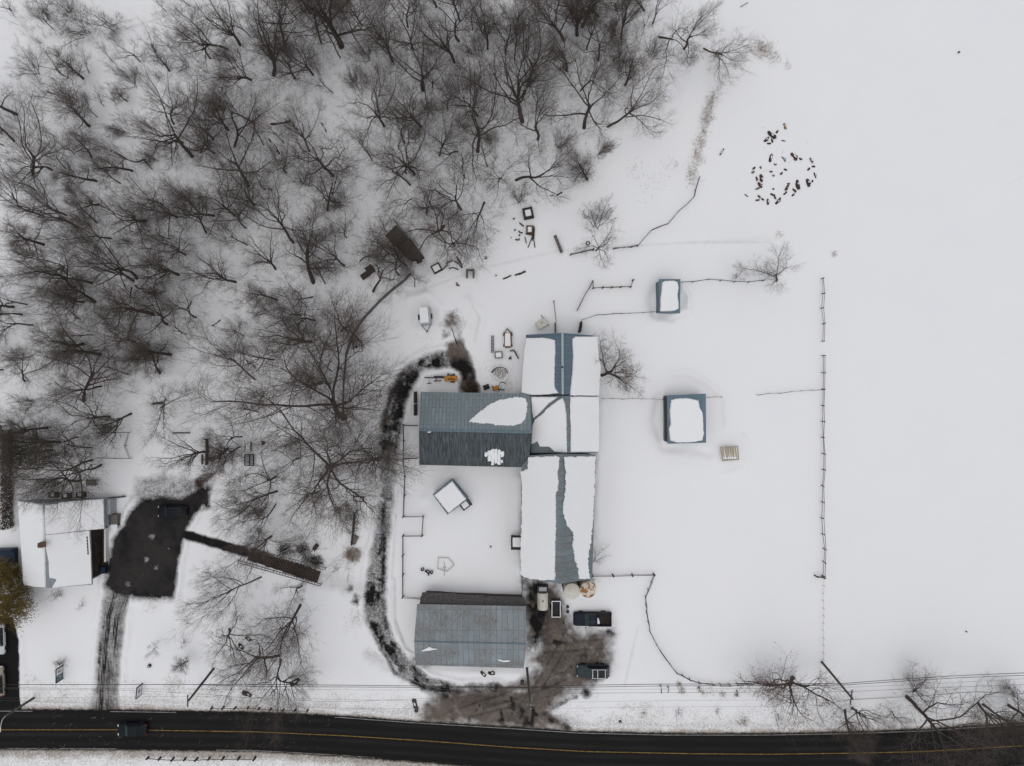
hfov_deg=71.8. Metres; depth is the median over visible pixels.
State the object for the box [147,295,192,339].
bare tree
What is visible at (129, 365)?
bare shrub
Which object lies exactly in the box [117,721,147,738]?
passing car
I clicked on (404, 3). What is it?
bare tree
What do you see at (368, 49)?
bare shrub
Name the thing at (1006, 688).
bare shrub
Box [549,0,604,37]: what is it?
bare tree
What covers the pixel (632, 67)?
bare tree
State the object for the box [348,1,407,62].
bare tree
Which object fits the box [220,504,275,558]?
bare tree
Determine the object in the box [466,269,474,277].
frame
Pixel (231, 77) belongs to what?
bare tree
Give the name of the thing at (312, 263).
bare tree
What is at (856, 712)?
bare tree
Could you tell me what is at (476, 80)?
bare shrub
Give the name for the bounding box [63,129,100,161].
bare tree
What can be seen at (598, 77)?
bare tree
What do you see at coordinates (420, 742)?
road
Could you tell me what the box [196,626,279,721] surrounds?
bare tree
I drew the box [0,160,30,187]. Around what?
bare tree
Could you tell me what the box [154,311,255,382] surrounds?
bare tree
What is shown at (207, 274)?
bare tree
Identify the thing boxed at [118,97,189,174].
bare tree
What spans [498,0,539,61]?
bare tree
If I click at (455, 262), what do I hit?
scrap heap
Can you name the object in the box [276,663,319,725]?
bare tree
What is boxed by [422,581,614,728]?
farmyard
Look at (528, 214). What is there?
planter
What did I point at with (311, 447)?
bare tree
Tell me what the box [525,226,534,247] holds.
log tripod
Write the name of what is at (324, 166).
bare tree
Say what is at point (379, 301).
stone wall
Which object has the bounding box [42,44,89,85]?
bare tree
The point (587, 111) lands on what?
bare tree
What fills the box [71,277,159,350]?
bare tree
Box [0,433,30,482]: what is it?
bare tree
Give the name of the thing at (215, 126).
bare tree
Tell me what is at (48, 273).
bare tree
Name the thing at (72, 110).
bare tree
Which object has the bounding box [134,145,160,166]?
bare shrub
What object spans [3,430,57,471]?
bare tree
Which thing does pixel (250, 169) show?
bare tree
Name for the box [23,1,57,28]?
bare tree
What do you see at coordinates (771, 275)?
bare tree
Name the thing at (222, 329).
bare tree
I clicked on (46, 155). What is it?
bare tree
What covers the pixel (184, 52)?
bare tree
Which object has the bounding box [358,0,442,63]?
bare tree
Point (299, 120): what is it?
bare tree
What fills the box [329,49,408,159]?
bare tree
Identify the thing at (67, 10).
bare shrub
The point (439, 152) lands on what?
bare tree
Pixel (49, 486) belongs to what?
bare shrub
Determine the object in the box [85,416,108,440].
bare shrub
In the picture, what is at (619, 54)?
bare tree
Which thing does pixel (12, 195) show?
bare tree
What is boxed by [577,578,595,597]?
feed bin
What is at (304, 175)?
bare shrub
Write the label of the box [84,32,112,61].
bare tree
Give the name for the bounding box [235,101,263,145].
bare tree
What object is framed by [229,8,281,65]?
bare tree
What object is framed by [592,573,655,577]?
rail fence
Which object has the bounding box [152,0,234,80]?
bare tree
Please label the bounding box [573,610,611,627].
pickup truck
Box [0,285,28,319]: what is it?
bare tree
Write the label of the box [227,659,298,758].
bare tree
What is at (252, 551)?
bare tree
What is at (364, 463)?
bare tree
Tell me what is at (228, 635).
bare tree
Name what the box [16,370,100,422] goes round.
bare tree
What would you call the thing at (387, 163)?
bare tree
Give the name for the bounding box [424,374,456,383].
baler
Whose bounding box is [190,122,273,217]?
bare tree
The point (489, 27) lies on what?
bare tree
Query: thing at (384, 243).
bare tree
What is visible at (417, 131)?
bare shrub
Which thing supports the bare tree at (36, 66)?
on the snow ground at (898, 222)
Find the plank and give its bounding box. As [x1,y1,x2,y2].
[172,430,189,433]
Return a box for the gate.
[578,321,581,332]
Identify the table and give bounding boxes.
[86,479,97,485]
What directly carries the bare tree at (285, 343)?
on the snow ground at (898, 222)
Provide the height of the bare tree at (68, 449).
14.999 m
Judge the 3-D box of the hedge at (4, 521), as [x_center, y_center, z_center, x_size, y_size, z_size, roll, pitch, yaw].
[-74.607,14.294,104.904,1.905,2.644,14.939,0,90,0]
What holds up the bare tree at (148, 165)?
on the snow ground at (898, 222)
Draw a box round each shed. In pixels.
[385,219,423,263]
[656,279,680,313]
[663,394,705,443]
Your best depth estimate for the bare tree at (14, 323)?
99.52 m
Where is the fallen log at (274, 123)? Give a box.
[270,120,286,124]
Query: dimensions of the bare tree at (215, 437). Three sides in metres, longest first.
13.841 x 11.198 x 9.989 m
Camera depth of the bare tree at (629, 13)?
100.34 m
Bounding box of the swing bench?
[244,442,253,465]
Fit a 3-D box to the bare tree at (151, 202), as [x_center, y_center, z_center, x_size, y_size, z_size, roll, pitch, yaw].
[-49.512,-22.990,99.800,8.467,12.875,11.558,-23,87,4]
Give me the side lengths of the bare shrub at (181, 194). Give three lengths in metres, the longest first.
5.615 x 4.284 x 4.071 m
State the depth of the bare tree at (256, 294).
99.72 m
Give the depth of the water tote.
104.88 m
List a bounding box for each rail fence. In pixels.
[401,424,423,599]
[570,248,593,255]
[592,279,633,288]
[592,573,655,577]
[613,244,637,249]
[645,576,775,686]
[820,277,825,341]
[820,355,826,576]
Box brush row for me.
[299,552,324,569]
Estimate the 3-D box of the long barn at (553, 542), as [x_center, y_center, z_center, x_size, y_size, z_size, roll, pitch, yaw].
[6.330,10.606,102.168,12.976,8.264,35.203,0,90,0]
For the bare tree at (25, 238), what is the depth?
99.25 m
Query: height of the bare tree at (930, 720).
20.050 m
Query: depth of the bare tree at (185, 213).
98.47 m
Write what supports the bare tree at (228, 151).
on the snow ground at (898, 222)
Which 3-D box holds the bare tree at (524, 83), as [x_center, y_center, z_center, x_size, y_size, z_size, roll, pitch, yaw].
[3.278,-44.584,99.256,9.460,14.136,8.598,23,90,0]
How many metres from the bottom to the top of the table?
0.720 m
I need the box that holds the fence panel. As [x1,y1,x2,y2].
[201,439,208,464]
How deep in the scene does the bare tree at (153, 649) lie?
103.24 m
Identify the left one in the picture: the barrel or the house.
the house
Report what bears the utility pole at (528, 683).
on the snow ground at (898, 222)
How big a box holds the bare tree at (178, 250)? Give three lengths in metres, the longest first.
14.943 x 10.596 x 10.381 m
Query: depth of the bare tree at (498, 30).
98.31 m
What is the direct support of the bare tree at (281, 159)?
on the snow ground at (898, 222)
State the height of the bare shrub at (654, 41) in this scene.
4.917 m
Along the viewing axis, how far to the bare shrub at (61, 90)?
103.12 m
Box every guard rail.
[145,756,256,761]
[210,706,308,712]
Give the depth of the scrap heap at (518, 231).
105.72 m
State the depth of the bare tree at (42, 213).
99.57 m
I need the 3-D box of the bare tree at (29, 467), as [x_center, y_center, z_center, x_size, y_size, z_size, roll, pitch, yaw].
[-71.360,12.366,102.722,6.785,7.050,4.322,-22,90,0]
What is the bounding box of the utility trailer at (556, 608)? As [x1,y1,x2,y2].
[550,599,561,617]
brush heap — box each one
[275,535,296,557]
[292,543,310,559]
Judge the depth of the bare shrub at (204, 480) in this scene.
104.87 m
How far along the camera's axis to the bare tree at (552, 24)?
97.92 m
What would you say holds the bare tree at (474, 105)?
on the snow ground at (898, 222)
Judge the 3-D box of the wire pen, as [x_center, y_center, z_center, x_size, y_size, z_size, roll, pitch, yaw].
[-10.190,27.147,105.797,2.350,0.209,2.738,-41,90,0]
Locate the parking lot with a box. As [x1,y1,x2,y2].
[105,489,208,598]
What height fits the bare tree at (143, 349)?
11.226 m
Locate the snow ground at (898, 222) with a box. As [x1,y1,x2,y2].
[0,0,1023,765]
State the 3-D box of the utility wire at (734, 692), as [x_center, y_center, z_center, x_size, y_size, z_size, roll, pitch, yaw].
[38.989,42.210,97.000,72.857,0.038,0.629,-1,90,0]
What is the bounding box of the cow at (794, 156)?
[790,153,797,160]
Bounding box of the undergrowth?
[0,0,961,746]
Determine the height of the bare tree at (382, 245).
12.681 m
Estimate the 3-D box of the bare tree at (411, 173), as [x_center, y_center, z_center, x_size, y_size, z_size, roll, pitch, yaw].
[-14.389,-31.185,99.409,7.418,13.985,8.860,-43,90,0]
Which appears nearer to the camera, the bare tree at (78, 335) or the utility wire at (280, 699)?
the utility wire at (280, 699)
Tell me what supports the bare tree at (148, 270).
on the snow ground at (898, 222)
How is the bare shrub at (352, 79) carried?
on the snow ground at (898, 222)
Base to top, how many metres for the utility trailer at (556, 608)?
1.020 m
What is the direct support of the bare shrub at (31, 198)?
on the snow ground at (898, 222)
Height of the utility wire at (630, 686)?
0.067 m
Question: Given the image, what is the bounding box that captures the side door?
[414,391,416,415]
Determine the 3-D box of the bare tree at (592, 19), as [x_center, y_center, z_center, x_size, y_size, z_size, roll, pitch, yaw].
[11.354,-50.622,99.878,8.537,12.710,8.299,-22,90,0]
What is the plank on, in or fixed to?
on the snow ground at (898, 222)
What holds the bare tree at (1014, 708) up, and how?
on the snow ground at (898, 222)
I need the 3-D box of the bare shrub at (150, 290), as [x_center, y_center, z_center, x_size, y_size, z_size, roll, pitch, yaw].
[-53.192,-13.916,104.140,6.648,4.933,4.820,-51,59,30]
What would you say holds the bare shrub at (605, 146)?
on the snow ground at (898, 222)
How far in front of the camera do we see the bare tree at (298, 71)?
98.00 m
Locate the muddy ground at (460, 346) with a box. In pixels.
[448,338,479,392]
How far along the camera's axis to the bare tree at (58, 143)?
101.86 m
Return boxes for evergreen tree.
[0,556,22,592]
[0,572,39,636]
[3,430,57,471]
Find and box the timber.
[554,235,562,252]
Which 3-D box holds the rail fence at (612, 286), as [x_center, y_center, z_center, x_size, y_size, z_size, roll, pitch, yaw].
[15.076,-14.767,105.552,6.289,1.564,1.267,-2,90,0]
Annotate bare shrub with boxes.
[0,347,20,374]
[2,236,31,265]
[3,34,41,80]
[4,392,37,415]
[17,183,41,202]
[18,67,86,105]
[32,0,83,26]
[38,478,61,498]
[42,589,64,600]
[51,1,93,52]
[51,206,93,235]
[51,659,67,672]
[67,4,134,43]
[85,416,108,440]
[95,105,131,139]
[98,58,143,92]
[100,411,115,433]
[110,227,133,246]
[112,355,140,376]
[128,209,150,238]
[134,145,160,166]
[137,277,166,298]
[168,14,190,39]
[168,45,189,76]
[168,181,195,205]
[185,465,214,497]
[202,40,231,61]
[207,341,233,364]
[214,486,236,508]
[230,490,268,525]
[240,386,267,411]
[245,290,265,321]
[264,435,302,468]
[289,158,319,187]
[316,178,352,211]
[318,502,363,533]
[334,56,368,91]
[346,36,372,70]
[348,333,362,348]
[407,120,427,143]
[418,97,444,119]
[451,112,474,132]
[454,27,491,56]
[466,64,486,91]
[481,123,501,146]
[507,178,536,204]
[552,118,584,149]
[578,197,616,228]
[595,10,626,44]
[597,131,619,162]
[609,36,635,69]
[642,27,674,61]
[995,679,1018,700]
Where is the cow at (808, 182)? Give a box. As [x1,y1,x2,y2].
[806,179,810,186]
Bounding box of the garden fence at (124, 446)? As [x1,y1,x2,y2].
[97,432,130,458]
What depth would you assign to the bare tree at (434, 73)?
98.90 m
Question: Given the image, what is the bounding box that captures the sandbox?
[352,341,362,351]
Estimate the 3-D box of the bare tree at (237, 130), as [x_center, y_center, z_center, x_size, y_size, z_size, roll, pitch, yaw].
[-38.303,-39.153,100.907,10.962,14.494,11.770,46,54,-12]
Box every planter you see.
[522,207,533,219]
[526,225,532,233]
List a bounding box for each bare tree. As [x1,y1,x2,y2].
[0,0,16,17]
[0,77,87,208]
[0,82,20,115]
[0,103,14,141]
[0,121,54,196]
[0,135,32,212]
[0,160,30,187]
[0,165,66,220]
[0,179,78,230]
[0,210,53,265]
[0,243,43,285]
[0,273,14,348]
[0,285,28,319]
[0,290,22,344]
[0,301,33,355]
[0,338,67,391]
[0,409,60,463]
[0,411,48,461]
[0,414,99,477]
[0,429,115,526]
[0,430,108,544]
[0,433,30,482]
[0,445,97,503]
[0,447,41,500]
[2,269,93,330]
[2,399,36,440]
[3,240,79,312]
[3,457,52,480]
[6,238,90,310]
[11,329,139,420]
[13,259,91,303]
[15,303,95,375]
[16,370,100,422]
[17,30,67,84]
[17,276,96,330]
[19,0,57,23]
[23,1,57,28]
[24,409,92,468]
[25,370,124,456]
[26,206,133,288]
[26,265,98,314]
[27,324,107,383]
[31,213,111,270]
[31,317,91,345]
[38,129,73,165]
[38,131,74,154]
[39,154,97,197]
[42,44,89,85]
[47,86,95,132]
[52,172,111,233]
[52,192,176,305]
[55,120,145,178]
[56,341,128,383]
[62,182,97,222]
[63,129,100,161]
[63,305,135,359]
[64,144,120,183]
[65,83,96,116]
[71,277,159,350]
[73,38,91,72]
[74,147,132,189]
[77,83,105,105]
[78,407,131,459]
[79,186,155,253]
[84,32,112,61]
[88,275,146,337]
[94,80,116,105]
[100,145,182,232]
[102,26,147,65]
[108,213,200,279]
[108,230,188,308]
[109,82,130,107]
[113,328,177,381]
[116,45,226,174]
[117,180,186,254]
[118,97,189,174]
[119,265,190,350]
[121,256,180,325]
[123,50,198,124]
[128,144,158,173]
[128,206,175,258]
[134,339,174,379]
[134,380,206,448]
[137,17,155,49]
[141,39,169,71]
[143,640,158,658]
[145,24,174,50]
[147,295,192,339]
[147,427,205,478]
[148,3,215,61]
[151,0,167,14]
[151,168,232,243]
[151,174,214,236]
[151,284,205,331]
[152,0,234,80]
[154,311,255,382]
[158,83,232,163]
[163,72,241,160]
[163,244,236,296]
[165,562,261,642]
[171,151,254,243]
[171,654,189,674]
[172,41,195,59]
[172,284,416,457]
[181,73,253,130]
[183,0,241,45]
[185,89,241,152]
[186,78,235,136]
[187,168,264,229]
[188,79,283,186]
[189,31,257,100]
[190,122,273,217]
[194,411,256,480]
[194,428,248,481]
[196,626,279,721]
[198,209,247,249]
[198,438,238,477]
[199,0,249,35]
[203,432,294,532]
[203,524,275,597]
[203,604,272,681]
[204,154,322,245]
[204,494,252,547]
[208,65,291,153]
[209,313,243,340]
[212,485,277,523]
[215,327,281,391]
[215,384,257,425]
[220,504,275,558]
[222,0,302,76]
[223,277,275,313]
[225,145,269,193]
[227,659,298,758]
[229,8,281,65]
[232,0,305,35]
[234,370,438,549]
[234,596,325,686]
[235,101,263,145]
[236,112,294,142]
[236,222,284,276]
[237,287,330,352]
[241,0,322,54]
[242,10,317,100]
[245,298,320,371]
[248,436,317,484]
[250,265,319,322]
[253,268,327,340]
[254,0,406,68]
[255,302,298,333]
[256,24,326,81]
[258,112,320,181]
[260,104,365,197]
[267,195,359,283]
[270,568,321,618]
[274,87,326,151]
[275,0,356,36]
[275,353,339,407]
[276,221,344,281]
[276,477,325,534]
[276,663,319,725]
[282,0,353,43]
[290,140,364,214]
[292,1,348,63]
[293,41,332,92]
[294,243,335,283]
[297,329,349,384]
[300,414,334,459]
[310,192,363,248]
[319,287,370,352]
[328,425,389,494]
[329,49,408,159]
[331,0,385,25]
[337,115,375,160]
[340,200,418,305]
[346,214,417,269]
[347,55,392,109]
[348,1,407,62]
[349,218,412,283]
[353,93,441,210]
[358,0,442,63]
[359,213,412,272]
[364,146,421,195]
[366,74,423,137]
[367,189,429,232]
[372,116,434,187]
[374,20,451,133]
[374,169,473,284]
[376,80,444,140]
[392,0,425,27]
[397,0,467,63]
[398,256,430,289]
[403,194,493,278]
[406,150,480,237]
[409,175,446,220]
[412,39,464,103]
[416,0,481,62]
[418,95,465,160]
[419,0,465,19]
[424,134,462,173]
[428,30,494,128]
[429,50,470,109]
[438,29,546,202]
[443,132,477,166]
[444,194,498,266]
[446,20,566,123]
[452,0,515,35]
[453,0,488,25]
[459,104,502,169]
[462,0,503,49]
[463,0,534,64]
[470,145,529,219]
[488,0,560,46]
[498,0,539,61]
[499,17,565,96]
[501,1,582,125]
[501,72,562,161]
[501,138,593,206]
[517,0,591,48]
[524,35,639,146]
[537,0,611,36]
[538,26,587,75]
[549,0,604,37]
[559,0,640,72]
[561,0,622,50]
[561,0,636,37]
[562,149,597,185]
[572,215,621,270]
[580,41,623,113]
[588,545,610,567]
[594,0,642,14]
[594,328,648,401]
[599,11,645,78]
[607,49,678,140]
[612,0,651,34]
[614,0,644,15]
[614,41,649,87]
[635,8,653,31]
[641,0,724,101]
[650,0,680,24]
[663,0,721,74]
[703,25,764,84]
[729,643,856,743]
[730,264,746,281]
[732,240,806,292]
[829,709,879,765]
[830,698,902,748]
[883,660,1023,765]
[885,710,917,739]
[899,661,941,715]
[969,702,1023,765]
[982,703,1023,743]
[997,681,1023,733]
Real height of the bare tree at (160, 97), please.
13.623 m
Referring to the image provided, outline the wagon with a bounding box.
[503,328,511,347]
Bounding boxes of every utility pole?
[0,697,34,731]
[186,668,214,706]
[526,667,531,709]
[821,661,853,704]
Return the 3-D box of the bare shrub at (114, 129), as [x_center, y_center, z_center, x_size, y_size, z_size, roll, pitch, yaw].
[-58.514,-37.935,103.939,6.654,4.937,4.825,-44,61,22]
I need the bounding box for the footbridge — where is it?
[237,546,326,585]
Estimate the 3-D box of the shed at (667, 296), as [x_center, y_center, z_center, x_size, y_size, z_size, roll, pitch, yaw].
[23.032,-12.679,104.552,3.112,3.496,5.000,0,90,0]
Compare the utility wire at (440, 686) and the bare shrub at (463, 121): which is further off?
the bare shrub at (463, 121)
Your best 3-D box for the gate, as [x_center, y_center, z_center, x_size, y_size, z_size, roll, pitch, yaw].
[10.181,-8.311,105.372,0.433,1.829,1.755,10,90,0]
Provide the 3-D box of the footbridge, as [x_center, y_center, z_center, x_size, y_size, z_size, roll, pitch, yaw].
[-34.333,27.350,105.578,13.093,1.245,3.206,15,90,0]
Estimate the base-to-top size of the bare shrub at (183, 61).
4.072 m
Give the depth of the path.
106.06 m
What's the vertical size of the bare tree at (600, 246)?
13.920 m
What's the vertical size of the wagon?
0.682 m
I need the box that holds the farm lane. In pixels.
[364,348,503,695]
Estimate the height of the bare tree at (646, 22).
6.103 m
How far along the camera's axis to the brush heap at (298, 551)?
105.77 m
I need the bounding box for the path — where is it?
[185,531,248,556]
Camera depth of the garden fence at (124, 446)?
105.17 m
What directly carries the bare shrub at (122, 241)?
on the snow ground at (898, 222)
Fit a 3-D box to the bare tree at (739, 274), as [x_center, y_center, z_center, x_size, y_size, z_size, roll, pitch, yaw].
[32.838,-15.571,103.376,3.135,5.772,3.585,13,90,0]
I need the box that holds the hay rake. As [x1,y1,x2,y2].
[491,367,507,374]
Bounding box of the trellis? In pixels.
[350,510,358,545]
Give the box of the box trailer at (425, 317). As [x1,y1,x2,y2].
[418,307,431,331]
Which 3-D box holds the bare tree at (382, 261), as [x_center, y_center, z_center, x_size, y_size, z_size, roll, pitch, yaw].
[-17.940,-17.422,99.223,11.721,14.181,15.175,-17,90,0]
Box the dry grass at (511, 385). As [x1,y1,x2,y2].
[17,35,1019,765]
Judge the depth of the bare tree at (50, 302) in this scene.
98.21 m
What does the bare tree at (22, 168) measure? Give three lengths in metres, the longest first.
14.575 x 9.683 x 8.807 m
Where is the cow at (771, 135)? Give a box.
[767,131,776,138]
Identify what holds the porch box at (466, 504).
on the snow ground at (898, 222)
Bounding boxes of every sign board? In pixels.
[55,665,63,683]
[135,683,142,698]
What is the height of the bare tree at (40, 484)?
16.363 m
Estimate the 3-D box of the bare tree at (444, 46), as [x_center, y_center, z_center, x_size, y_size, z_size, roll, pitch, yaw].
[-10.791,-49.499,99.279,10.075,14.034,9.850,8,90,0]
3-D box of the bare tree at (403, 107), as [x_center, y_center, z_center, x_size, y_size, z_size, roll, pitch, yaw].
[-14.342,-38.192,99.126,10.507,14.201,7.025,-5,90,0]
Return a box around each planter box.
[61,493,71,498]
[76,492,86,497]
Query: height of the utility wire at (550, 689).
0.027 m
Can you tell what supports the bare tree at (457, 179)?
on the snow ground at (898, 222)
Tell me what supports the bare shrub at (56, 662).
on the snow ground at (898, 222)
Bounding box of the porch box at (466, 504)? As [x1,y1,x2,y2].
[460,498,471,510]
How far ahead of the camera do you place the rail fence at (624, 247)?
105.18 m
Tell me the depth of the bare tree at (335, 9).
97.24 m
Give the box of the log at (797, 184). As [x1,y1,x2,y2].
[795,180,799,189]
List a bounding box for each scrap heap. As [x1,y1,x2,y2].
[443,259,462,269]
[511,218,523,240]
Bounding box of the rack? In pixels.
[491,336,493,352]
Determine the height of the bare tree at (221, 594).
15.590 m
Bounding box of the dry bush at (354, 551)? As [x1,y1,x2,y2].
[342,545,362,563]
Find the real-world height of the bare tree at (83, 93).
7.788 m
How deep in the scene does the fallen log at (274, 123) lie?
105.66 m
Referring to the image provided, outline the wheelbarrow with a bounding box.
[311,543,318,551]
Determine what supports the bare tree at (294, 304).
on the snow ground at (898, 222)
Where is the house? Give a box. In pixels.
[18,497,120,587]
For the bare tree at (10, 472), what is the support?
on the snow ground at (898, 222)
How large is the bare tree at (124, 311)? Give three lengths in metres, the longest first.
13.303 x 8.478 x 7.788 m
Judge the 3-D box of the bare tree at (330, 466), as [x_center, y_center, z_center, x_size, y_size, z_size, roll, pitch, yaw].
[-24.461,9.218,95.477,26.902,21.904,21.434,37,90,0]
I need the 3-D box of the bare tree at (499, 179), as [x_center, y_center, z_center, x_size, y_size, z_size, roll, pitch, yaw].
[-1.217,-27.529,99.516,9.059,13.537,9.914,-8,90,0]
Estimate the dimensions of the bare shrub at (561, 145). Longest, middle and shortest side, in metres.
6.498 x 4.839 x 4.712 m
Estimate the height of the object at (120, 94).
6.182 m
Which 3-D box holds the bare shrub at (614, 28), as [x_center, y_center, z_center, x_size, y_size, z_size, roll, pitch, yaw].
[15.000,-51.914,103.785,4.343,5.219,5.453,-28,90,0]
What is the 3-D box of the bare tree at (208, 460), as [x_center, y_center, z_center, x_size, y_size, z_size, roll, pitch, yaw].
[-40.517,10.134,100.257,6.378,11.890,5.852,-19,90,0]
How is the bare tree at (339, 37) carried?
on the snow ground at (898, 222)
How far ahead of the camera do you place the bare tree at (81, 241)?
98.51 m
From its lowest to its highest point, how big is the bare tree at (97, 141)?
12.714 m
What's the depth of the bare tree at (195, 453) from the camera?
99.54 m
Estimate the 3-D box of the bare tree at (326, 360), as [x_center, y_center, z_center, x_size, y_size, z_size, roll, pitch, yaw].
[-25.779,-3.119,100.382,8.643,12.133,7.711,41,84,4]
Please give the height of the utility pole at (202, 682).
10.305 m
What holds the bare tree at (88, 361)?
on the snow ground at (898, 222)
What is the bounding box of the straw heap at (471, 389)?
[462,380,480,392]
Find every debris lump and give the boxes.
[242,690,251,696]
[412,698,418,712]
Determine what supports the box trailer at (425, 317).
on the snow ground at (898, 222)
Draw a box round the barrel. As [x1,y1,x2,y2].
[483,384,489,389]
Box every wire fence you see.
[581,312,646,320]
[637,177,699,246]
[681,279,765,282]
[822,578,824,659]
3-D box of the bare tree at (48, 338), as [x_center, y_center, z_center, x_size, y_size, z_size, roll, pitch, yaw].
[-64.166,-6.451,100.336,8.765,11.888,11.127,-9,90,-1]
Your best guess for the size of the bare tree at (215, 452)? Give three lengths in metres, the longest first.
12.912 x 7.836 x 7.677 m
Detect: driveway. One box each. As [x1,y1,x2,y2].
[0,620,21,708]
[91,586,128,708]
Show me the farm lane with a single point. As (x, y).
(375, 603)
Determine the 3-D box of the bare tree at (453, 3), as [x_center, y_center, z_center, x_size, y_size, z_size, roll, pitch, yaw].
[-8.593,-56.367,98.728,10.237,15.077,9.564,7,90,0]
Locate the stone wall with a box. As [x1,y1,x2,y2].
[342,275,409,411]
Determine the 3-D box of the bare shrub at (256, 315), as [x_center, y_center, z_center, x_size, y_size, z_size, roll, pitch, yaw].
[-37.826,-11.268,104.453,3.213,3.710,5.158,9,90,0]
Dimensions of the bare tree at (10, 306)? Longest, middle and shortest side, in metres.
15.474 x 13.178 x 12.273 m
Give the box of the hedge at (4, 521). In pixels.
[0,429,13,529]
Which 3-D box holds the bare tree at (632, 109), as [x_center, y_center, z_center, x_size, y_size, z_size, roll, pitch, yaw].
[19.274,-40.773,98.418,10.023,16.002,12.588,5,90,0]
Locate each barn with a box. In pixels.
[414,391,531,466]
[414,591,525,667]
[511,333,600,583]
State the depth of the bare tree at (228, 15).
102.57 m
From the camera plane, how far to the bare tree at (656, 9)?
103.45 m
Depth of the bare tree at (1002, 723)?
99.61 m
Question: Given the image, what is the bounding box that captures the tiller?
[492,382,504,390]
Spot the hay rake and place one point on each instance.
(500, 370)
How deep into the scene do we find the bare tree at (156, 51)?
102.68 m
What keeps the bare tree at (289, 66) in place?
on the snow ground at (898, 222)
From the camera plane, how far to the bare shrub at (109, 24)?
103.74 m
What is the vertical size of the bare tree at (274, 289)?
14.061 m
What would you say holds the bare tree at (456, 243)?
on the snow ground at (898, 222)
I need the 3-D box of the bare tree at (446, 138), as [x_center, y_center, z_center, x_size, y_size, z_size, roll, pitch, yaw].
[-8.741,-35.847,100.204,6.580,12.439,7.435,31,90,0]
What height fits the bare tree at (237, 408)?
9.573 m
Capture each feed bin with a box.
[562,581,579,598]
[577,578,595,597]
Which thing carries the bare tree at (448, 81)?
on the snow ground at (898, 222)
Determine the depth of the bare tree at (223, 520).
98.62 m
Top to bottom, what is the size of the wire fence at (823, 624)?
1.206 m
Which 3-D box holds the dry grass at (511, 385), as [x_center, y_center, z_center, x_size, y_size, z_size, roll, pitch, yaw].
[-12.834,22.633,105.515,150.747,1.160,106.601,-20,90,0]
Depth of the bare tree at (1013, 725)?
101.26 m
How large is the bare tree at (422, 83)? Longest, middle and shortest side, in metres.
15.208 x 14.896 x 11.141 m
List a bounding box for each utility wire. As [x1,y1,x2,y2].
[0,673,1015,687]
[0,679,1011,689]
[0,700,821,708]
[48,689,512,701]
[59,692,975,702]
[215,675,1023,687]
[532,684,1023,693]
[831,691,1023,702]
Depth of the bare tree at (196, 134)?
97.75 m
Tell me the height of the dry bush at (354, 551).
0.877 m
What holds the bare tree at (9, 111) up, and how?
on the snow ground at (898, 222)
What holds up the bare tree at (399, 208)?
on the snow ground at (898, 222)
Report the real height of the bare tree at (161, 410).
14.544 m
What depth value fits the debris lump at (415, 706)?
105.62 m
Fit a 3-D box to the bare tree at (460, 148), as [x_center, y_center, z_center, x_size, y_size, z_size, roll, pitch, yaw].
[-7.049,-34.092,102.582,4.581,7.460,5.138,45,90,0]
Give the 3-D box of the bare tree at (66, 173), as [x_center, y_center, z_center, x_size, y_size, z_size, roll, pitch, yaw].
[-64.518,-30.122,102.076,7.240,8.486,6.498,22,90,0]
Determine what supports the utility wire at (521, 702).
attached to the utility pole at (528, 683)
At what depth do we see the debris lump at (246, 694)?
105.61 m
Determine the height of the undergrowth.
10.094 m
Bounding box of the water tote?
[535,315,548,329]
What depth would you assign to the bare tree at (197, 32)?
99.36 m
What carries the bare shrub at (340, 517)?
on the snow ground at (898, 222)
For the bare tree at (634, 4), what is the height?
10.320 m
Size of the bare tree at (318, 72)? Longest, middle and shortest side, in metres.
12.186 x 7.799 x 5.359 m
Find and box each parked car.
[0,624,7,653]
[0,665,6,696]
[158,504,187,518]
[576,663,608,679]
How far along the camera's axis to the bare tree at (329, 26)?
94.14 m
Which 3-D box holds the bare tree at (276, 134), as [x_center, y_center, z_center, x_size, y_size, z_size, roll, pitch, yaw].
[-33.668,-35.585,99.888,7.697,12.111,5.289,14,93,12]
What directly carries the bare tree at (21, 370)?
on the snow ground at (898, 222)
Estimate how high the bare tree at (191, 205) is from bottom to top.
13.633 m
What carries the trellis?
on the snow ground at (898, 222)
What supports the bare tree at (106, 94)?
on the snow ground at (898, 222)
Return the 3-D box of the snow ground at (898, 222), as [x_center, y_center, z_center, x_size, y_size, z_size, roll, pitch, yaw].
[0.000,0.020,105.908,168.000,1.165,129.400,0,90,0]
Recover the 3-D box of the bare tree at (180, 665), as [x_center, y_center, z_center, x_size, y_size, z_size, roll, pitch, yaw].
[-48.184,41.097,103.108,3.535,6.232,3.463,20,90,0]
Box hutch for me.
[360,265,374,279]
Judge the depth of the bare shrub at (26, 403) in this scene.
104.48 m
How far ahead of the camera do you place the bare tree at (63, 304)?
98.00 m
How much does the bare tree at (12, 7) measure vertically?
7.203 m
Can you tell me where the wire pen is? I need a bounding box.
[437,557,453,571]
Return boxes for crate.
[430,262,442,273]
[495,351,502,358]
[720,446,738,460]
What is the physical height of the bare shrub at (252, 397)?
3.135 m
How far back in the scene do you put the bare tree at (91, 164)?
102.02 m
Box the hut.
[433,478,467,514]
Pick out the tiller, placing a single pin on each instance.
(495, 388)
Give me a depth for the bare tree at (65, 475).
95.36 m
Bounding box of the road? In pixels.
[0,708,1023,765]
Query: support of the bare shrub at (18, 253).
on the snow ground at (898, 222)

